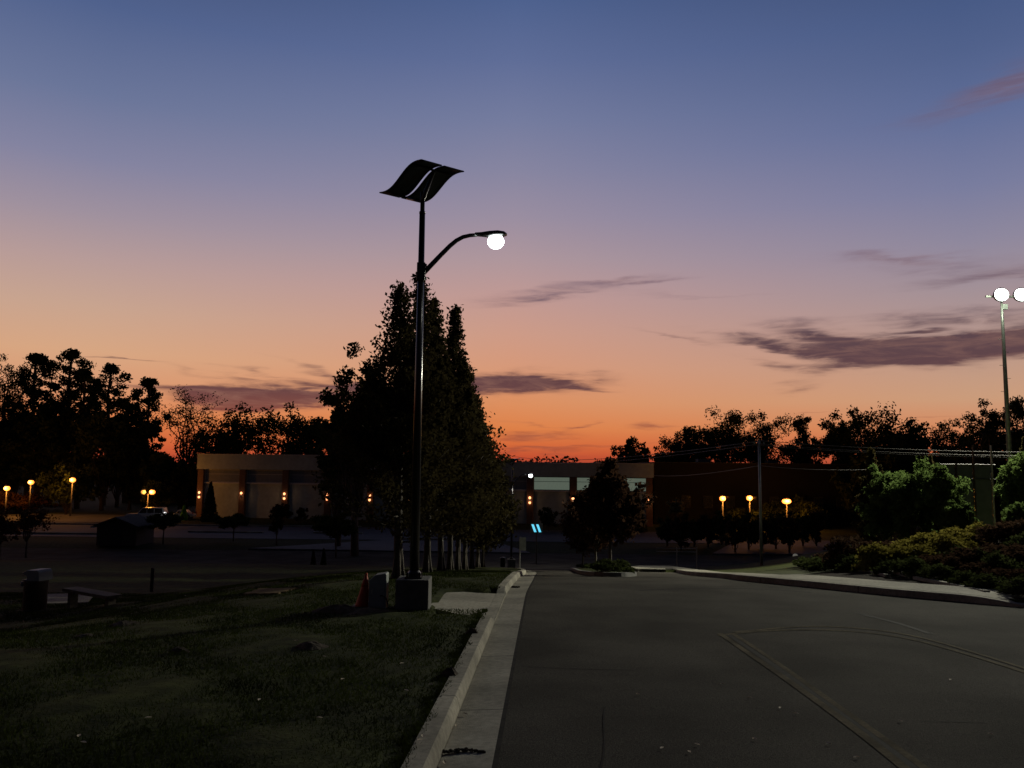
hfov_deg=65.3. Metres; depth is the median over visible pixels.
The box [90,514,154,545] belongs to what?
shed
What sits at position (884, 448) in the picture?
power line
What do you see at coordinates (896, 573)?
edging stone
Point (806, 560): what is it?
shrub
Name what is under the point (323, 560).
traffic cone
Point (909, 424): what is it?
tree
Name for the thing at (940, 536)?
shrub
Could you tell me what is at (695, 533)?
bush
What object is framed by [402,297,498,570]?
redwood tree
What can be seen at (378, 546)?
road
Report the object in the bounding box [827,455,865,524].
tree
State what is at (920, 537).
shrub
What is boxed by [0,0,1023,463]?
sky
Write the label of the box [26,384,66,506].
tree
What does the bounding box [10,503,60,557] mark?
tree
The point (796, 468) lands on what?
power line
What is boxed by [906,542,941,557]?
shrub
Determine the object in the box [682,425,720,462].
tree
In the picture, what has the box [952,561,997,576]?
shrub
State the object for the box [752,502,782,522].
bush
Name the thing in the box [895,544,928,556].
shrub
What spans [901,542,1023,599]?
planting bed
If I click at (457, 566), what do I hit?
redwood tree
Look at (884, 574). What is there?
edging stone
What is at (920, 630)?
road seam
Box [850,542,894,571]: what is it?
shrub
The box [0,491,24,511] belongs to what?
bush
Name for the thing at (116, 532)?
door
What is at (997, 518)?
tree
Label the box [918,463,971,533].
tree
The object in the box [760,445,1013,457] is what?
power line
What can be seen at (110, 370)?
tree
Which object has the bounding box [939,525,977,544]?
shrub
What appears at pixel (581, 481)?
window
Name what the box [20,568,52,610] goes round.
litter bin
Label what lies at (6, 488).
street lamp
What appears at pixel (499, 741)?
road seam
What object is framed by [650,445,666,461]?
tree
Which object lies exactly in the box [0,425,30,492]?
tree
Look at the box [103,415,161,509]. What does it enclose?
tree
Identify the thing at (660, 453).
power line
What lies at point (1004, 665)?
road marking
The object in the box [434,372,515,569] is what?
redwood tree
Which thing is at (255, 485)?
building
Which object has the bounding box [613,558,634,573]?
shrub
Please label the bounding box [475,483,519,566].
redwood tree
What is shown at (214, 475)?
window
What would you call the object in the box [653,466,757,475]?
power line
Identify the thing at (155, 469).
tree
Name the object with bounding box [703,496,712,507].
window
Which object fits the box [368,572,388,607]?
utility cabinet
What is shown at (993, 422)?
tree
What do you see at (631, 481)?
window
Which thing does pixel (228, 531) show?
kerb
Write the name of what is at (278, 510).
shrub
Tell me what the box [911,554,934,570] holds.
shrub
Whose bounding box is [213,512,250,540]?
tree
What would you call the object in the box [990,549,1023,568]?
shrub
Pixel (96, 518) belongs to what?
parking lot
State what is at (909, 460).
tree
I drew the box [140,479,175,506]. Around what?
bush
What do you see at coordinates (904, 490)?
tree
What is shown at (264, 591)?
bare earth
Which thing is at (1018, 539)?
shrub
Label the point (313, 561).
traffic cone
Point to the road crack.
(602, 760)
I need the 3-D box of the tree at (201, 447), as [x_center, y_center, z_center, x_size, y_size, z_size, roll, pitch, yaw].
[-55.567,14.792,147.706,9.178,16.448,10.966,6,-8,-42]
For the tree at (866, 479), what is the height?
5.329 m
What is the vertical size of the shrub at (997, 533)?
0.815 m
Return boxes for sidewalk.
[631,565,1023,603]
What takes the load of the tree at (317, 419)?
on the ground at (134, 576)
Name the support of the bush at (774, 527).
on the ground at (134, 576)
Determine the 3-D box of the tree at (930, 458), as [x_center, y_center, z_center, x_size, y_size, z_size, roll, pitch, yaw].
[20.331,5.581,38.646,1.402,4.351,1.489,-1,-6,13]
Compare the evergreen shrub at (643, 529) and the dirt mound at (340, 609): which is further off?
the evergreen shrub at (643, 529)
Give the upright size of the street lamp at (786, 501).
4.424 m
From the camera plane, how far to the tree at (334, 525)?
72.50 m
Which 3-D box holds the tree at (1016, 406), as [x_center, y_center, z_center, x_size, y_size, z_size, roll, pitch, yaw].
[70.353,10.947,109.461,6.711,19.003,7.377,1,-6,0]
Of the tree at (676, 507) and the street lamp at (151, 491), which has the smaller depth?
the tree at (676, 507)
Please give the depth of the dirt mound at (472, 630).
12.32 m
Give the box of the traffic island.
[570,567,636,576]
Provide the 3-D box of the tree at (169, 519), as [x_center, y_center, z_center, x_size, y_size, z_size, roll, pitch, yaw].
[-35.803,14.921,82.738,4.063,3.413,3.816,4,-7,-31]
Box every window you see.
[205,469,239,481]
[247,470,282,482]
[289,470,324,482]
[504,476,526,489]
[534,477,569,489]
[577,477,589,490]
[624,478,645,491]
[681,496,690,507]
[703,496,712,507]
[725,496,734,507]
[747,496,756,508]
[770,497,778,506]
[814,497,823,508]
[836,497,843,508]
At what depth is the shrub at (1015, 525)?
27.84 m
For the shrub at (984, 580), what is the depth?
19.24 m
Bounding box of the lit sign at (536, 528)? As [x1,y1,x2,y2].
[530,523,542,563]
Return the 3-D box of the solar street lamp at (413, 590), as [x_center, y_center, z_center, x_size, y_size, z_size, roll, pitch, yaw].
[-1.418,0.199,15.802,1.903,8.812,1.958,5,-7,-37]
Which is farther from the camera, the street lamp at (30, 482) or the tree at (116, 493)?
the tree at (116, 493)
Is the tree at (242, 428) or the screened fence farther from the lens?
the tree at (242, 428)
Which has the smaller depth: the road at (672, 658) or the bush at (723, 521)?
the road at (672, 658)
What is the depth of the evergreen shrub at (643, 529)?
104.20 m
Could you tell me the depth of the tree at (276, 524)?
82.72 m
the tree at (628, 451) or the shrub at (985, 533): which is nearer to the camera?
the shrub at (985, 533)
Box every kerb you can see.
[13,522,360,526]
[14,532,96,533]
[188,531,263,532]
[401,568,525,767]
[403,538,447,539]
[636,569,1023,607]
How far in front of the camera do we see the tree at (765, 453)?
132.81 m
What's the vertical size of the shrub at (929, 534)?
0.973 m
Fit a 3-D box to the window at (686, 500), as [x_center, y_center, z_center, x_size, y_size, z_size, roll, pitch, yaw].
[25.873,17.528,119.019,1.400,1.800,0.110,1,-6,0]
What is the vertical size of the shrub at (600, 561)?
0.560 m
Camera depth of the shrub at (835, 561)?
26.90 m
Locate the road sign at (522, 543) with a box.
[519,537,525,567]
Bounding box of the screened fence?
[939,445,995,525]
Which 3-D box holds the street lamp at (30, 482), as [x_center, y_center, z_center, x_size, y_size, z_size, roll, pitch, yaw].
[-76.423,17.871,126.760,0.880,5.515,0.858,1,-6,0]
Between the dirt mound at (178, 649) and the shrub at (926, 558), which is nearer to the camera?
the dirt mound at (178, 649)
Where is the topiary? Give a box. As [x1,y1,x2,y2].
[180,505,188,519]
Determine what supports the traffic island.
on the road at (672, 658)
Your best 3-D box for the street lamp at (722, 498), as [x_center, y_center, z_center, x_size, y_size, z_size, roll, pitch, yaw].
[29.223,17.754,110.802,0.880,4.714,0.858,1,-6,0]
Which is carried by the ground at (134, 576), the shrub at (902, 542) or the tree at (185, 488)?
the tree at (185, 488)
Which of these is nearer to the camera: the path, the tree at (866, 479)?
the path
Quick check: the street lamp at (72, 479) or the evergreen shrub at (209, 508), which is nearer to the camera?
the evergreen shrub at (209, 508)
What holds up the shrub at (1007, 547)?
on the planting bed at (1019, 597)
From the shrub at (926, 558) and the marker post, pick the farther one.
the marker post
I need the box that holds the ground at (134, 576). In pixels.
[0,478,1023,767]
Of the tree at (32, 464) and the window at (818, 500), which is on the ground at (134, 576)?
the tree at (32, 464)
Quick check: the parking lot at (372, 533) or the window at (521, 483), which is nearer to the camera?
the parking lot at (372, 533)
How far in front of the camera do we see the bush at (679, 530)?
81.14 m
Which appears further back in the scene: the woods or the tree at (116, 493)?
the woods
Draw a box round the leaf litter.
[442,747,485,752]
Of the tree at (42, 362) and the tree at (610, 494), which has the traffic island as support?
the tree at (610, 494)
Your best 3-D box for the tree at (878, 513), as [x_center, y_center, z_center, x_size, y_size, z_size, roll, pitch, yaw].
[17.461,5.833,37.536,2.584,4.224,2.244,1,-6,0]
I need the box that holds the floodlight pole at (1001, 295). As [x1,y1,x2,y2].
[985,287,1023,462]
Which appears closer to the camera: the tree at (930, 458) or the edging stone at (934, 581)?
the edging stone at (934, 581)
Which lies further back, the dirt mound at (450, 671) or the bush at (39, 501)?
the bush at (39, 501)
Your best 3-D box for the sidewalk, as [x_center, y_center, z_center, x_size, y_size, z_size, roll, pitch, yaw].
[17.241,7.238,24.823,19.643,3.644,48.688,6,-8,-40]
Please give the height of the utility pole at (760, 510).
7.959 m
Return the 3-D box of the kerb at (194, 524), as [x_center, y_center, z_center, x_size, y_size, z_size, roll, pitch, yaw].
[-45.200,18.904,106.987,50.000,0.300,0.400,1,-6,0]
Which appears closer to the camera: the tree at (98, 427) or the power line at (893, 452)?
the power line at (893, 452)
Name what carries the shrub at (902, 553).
on the planting bed at (1019, 597)
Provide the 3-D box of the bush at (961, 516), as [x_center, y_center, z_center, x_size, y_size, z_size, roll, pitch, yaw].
[18.562,5.722,33.151,1.610,1.880,1.755,1,-6,0]
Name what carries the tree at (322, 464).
on the ground at (134, 576)
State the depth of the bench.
20.47 m
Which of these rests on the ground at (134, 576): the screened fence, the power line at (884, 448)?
the screened fence
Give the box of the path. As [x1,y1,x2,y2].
[47,593,91,603]
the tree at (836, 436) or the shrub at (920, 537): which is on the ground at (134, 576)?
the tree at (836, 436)
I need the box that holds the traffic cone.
[352,573,368,607]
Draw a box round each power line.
[514,441,757,459]
[516,445,750,463]
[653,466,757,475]
[759,440,997,451]
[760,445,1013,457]
[762,444,1014,455]
[765,466,823,469]
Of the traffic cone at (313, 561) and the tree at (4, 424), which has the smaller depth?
the traffic cone at (313, 561)
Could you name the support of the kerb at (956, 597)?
on the road at (672, 658)
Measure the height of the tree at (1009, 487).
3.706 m
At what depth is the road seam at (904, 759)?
8.78 m
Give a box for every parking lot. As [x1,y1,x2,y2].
[3,513,198,522]
[5,522,730,543]
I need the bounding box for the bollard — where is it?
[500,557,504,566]
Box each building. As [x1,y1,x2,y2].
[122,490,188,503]
[196,454,653,526]
[635,459,866,525]
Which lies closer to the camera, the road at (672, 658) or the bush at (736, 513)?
the road at (672, 658)
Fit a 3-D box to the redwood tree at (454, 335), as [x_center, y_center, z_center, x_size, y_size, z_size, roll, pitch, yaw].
[-2.405,1.976,30.495,3.755,10.302,3.498,-2,-6,22]
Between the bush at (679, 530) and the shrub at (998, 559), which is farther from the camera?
the bush at (679, 530)
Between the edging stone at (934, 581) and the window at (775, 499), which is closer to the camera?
the edging stone at (934, 581)
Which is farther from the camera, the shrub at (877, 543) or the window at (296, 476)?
the window at (296, 476)
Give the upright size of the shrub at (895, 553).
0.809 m
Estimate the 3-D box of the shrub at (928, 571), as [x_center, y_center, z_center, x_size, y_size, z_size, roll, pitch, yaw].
[11.509,5.093,21.539,1.191,0.576,1.223,-2,-6,22]
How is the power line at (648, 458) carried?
attached to the utility pole at (760, 510)
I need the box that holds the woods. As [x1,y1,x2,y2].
[168,451,831,464]
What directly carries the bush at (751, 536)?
on the ground at (134, 576)
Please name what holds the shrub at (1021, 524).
on the planting bed at (1019, 597)
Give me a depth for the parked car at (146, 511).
114.93 m
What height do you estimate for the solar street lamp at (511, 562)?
8.812 m
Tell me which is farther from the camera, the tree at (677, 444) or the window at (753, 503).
the tree at (677, 444)
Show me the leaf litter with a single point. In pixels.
(465, 749)
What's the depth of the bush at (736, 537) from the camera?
80.07 m
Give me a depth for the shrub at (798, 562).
34.42 m
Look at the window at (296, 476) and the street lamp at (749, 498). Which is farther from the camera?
the window at (296, 476)
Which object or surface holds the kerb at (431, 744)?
on the ground at (134, 576)
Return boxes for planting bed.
[820,572,938,584]
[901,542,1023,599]
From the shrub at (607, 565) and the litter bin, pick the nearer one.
the litter bin
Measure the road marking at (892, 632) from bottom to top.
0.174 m
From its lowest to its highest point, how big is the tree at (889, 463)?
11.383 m
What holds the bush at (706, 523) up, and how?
on the ground at (134, 576)
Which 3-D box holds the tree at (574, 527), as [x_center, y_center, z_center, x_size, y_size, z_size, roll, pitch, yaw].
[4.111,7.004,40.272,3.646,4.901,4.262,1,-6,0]
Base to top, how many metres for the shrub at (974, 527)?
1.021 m
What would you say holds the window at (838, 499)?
in the building at (698, 496)
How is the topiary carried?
on the ground at (134, 576)
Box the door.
[111,526,121,545]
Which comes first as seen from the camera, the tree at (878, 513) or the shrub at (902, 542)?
the shrub at (902, 542)
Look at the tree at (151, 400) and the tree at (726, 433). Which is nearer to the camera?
the tree at (726, 433)
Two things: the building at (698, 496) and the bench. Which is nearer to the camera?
the bench
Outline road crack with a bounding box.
[600,707,605,767]
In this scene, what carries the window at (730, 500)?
in the building at (698, 496)
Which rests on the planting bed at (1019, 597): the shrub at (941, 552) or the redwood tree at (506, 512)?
the shrub at (941, 552)
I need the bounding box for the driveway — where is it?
[431,592,495,615]
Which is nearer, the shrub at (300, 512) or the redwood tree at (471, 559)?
the redwood tree at (471, 559)
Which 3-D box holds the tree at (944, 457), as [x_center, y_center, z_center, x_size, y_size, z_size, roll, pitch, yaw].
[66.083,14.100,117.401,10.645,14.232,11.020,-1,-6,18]
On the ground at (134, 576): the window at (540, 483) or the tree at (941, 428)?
the tree at (941, 428)
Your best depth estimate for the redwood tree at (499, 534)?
43.13 m
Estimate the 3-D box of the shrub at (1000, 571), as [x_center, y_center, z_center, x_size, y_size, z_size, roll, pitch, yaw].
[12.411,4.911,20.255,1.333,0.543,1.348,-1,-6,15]
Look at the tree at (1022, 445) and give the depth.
36.95 m
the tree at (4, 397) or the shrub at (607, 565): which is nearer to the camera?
the shrub at (607, 565)
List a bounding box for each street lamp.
[4,485,9,516]
[28,479,33,511]
[69,477,75,515]
[141,489,154,506]
[379,159,506,609]
[503,458,532,567]
[719,495,725,516]
[746,495,752,521]
[782,498,790,517]
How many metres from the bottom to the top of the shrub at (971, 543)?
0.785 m
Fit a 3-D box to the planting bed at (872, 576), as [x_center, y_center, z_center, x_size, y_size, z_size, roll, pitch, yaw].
[10.229,5.753,22.798,2.878,0.878,8.003,2,-6,-17]
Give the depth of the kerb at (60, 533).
92.67 m
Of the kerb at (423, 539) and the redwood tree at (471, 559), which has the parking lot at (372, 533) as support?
the kerb at (423, 539)
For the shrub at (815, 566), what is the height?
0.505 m
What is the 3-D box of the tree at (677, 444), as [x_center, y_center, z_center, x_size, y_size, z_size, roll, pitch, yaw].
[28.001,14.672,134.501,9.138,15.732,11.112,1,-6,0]
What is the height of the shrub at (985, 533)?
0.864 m
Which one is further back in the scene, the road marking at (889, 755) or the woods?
the woods
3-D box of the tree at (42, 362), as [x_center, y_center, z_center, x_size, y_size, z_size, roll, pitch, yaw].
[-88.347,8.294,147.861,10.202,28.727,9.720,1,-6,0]
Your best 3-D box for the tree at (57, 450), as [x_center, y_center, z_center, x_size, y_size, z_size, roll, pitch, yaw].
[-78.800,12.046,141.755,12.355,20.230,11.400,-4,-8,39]
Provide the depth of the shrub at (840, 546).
27.54 m
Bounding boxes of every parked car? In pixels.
[125,507,168,516]
[173,509,196,518]
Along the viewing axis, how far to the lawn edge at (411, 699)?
8.05 m
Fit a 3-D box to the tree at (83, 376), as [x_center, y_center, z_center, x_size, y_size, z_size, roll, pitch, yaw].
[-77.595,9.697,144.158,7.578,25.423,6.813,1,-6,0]
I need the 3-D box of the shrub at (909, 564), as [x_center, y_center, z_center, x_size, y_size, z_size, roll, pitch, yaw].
[11.366,5.200,22.686,1.176,0.714,1.208,1,-6,-3]
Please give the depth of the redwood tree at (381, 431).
21.16 m
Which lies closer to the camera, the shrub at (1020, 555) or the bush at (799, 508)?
the shrub at (1020, 555)
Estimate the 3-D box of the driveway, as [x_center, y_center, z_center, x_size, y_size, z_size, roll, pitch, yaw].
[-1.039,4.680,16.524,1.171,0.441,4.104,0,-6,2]
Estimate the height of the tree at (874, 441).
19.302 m
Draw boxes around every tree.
[0,353,30,490]
[0,389,41,493]
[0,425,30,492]
[0,506,28,559]
[1,410,67,508]
[7,353,58,494]
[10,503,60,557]
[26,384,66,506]
[35,460,96,514]
[36,395,101,508]
[43,348,98,506]
[59,367,108,508]
[66,395,138,510]
[90,362,132,504]
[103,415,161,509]
[105,397,132,506]
[126,376,171,508]
[132,450,184,504]
[145,511,184,543]
[152,386,227,505]
[161,460,197,509]
[188,421,242,465]
[205,401,273,453]
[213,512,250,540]
[240,401,322,454]
[268,516,284,544]
[299,416,324,454]
[307,511,359,557]
[311,279,487,578]
[315,397,364,545]
[316,342,390,555]
[375,272,498,572]
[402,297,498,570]
[420,303,501,569]
[433,358,514,569]
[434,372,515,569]
[461,393,522,568]
[468,420,520,567]
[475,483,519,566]
[556,492,607,567]
[559,478,614,560]
[569,457,656,560]
[610,435,644,462]
[639,442,651,461]
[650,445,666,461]
[654,426,707,461]
[666,497,683,516]
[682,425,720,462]
[691,405,757,462]
[731,409,799,462]
[778,414,824,463]
[813,405,868,463]
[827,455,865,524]
[841,450,906,501]
[844,401,925,462]
[850,447,893,543]
[855,463,899,541]
[869,455,936,541]
[884,414,933,456]
[887,449,939,478]
[916,419,958,463]
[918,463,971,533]
[919,454,939,534]
[933,432,996,481]
[934,455,995,510]
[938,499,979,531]
[949,398,1006,468]
[954,429,1016,522]
[992,493,1004,521]
[993,450,1023,517]
[1000,395,1023,456]
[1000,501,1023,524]
[1019,436,1023,450]
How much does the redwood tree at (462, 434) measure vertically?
9.508 m
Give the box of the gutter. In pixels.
[437,570,535,767]
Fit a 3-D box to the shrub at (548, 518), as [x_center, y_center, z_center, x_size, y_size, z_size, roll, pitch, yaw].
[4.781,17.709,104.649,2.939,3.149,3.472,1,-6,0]
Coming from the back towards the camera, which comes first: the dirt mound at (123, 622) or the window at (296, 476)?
the window at (296, 476)
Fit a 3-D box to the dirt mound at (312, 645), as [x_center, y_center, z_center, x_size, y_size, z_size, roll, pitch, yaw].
[-2.770,3.607,10.976,0.606,0.132,0.456,1,-6,0]
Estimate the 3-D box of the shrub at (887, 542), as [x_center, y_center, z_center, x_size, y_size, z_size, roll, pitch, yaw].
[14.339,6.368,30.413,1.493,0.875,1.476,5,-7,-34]
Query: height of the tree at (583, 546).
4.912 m
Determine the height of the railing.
1.682 m
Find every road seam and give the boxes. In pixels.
[492,571,537,767]
[723,632,918,767]
[855,613,932,633]
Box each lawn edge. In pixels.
[369,618,478,767]
[484,568,520,586]
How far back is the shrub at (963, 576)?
20.19 m
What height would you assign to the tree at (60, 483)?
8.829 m
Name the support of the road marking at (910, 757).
on the road at (672, 658)
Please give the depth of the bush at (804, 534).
87.52 m
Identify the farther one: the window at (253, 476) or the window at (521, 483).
the window at (253, 476)
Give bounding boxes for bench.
[62,587,121,608]
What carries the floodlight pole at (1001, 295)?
on the ground at (134, 576)
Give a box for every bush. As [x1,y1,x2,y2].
[0,490,60,512]
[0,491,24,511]
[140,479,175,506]
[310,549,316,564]
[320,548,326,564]
[655,516,672,545]
[669,512,693,551]
[685,519,704,546]
[697,513,721,546]
[710,511,732,544]
[712,507,766,524]
[723,518,750,551]
[733,510,758,548]
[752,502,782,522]
[754,519,773,544]
[763,513,788,548]
[768,494,830,519]
[776,511,802,552]
[795,515,815,545]
[804,511,828,545]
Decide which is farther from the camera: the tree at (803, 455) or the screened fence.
the tree at (803, 455)
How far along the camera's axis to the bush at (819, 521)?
87.94 m
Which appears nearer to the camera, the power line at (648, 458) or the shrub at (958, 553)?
the shrub at (958, 553)
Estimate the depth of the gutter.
9.05 m
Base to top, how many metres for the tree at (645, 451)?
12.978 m
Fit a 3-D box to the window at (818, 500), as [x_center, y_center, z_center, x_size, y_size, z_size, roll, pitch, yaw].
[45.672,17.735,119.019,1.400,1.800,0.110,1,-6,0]
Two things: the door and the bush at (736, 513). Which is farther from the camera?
the bush at (736, 513)
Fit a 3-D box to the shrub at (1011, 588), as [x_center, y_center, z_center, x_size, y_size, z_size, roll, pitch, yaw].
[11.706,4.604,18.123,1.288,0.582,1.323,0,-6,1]
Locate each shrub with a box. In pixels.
[200,481,217,521]
[268,503,292,518]
[294,507,308,522]
[537,507,559,530]
[590,558,605,570]
[591,558,622,571]
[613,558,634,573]
[633,494,647,532]
[793,558,807,567]
[799,556,816,568]
[804,556,821,565]
[804,559,828,571]
[821,535,872,567]
[823,554,855,571]
[835,554,860,572]
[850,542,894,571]
[858,541,894,569]
[869,559,904,574]
[875,540,892,546]
[877,546,900,562]
[887,555,932,576]
[890,537,919,548]
[892,544,915,558]
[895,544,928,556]
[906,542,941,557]
[910,531,931,544]
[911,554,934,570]
[914,563,961,581]
[921,530,937,544]
[924,532,953,552]
[925,554,962,573]
[928,535,971,551]
[936,545,969,566]
[938,547,979,564]
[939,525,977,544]
[944,569,980,584]
[952,529,985,546]
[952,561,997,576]
[957,536,977,548]
[959,548,1000,565]
[960,572,1013,588]
[965,520,989,542]
[968,524,1008,544]
[972,547,989,561]
[978,550,1018,574]
[980,542,996,547]
[980,566,1012,587]
[983,522,1013,543]
[988,543,1023,551]
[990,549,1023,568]
[991,520,1023,539]
[993,573,1023,594]
[1001,531,1023,546]
[1005,568,1023,583]
[1008,544,1023,561]
[1010,518,1023,535]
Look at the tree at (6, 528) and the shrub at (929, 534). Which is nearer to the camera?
the shrub at (929, 534)
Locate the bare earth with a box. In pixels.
[243,588,298,594]
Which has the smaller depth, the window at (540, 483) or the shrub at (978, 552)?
the shrub at (978, 552)
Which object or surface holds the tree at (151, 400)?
on the ground at (134, 576)
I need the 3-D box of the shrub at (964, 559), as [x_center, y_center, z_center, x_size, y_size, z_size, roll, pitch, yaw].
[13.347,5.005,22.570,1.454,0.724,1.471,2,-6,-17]
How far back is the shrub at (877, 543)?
25.13 m
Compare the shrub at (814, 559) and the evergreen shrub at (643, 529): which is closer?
the shrub at (814, 559)
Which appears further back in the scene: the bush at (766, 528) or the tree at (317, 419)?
the tree at (317, 419)
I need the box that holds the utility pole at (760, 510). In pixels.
[753,439,763,565]
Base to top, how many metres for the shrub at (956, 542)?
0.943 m
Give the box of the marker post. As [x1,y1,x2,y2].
[150,567,154,591]
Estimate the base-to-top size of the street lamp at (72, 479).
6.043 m
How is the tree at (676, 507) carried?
on the ground at (134, 576)
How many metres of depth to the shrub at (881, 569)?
23.51 m
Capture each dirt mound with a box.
[108,620,138,626]
[166,646,189,654]
[295,641,328,650]
[312,604,357,613]
[441,667,457,679]
[465,628,477,636]
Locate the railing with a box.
[656,547,696,568]
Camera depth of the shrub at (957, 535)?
29.20 m
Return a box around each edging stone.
[859,570,889,576]
[887,570,910,576]
[913,576,948,584]
[949,583,989,591]
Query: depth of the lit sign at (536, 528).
67.08 m
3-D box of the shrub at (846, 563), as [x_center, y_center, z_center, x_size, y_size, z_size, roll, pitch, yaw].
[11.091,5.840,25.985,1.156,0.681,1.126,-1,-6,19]
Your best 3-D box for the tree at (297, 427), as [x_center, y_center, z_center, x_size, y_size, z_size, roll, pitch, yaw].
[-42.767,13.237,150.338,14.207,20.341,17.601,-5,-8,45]
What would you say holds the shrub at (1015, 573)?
on the planting bed at (1019, 597)
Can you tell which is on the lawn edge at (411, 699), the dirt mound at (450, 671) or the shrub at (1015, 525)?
the dirt mound at (450, 671)
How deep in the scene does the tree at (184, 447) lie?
149.03 m
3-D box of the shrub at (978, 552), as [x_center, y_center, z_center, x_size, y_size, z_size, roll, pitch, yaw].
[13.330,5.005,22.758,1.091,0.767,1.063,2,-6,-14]
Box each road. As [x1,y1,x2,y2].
[1,548,1023,767]
[248,540,530,553]
[712,540,891,555]
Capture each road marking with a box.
[718,633,909,767]
[719,629,1023,672]
[732,626,1023,668]
[732,634,928,767]
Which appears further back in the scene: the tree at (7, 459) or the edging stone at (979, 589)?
the tree at (7, 459)
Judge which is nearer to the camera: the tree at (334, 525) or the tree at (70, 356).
the tree at (334, 525)
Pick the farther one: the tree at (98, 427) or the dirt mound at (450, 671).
the tree at (98, 427)
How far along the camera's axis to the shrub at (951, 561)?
22.29 m
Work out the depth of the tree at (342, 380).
75.14 m
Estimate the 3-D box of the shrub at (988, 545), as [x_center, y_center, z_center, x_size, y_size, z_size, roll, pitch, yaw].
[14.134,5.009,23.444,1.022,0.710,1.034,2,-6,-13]
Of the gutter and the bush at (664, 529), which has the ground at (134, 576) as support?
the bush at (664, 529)
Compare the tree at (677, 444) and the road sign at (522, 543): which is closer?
the road sign at (522, 543)
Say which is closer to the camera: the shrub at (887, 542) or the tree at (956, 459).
the shrub at (887, 542)
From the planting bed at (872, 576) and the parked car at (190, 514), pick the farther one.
the parked car at (190, 514)
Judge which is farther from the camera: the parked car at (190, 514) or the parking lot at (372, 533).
the parked car at (190, 514)
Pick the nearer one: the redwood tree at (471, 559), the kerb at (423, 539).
the redwood tree at (471, 559)
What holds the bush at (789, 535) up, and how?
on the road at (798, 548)
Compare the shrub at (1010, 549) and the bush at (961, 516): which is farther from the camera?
the bush at (961, 516)
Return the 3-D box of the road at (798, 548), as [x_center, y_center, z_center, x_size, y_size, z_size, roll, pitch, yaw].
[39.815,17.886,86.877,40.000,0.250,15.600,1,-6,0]

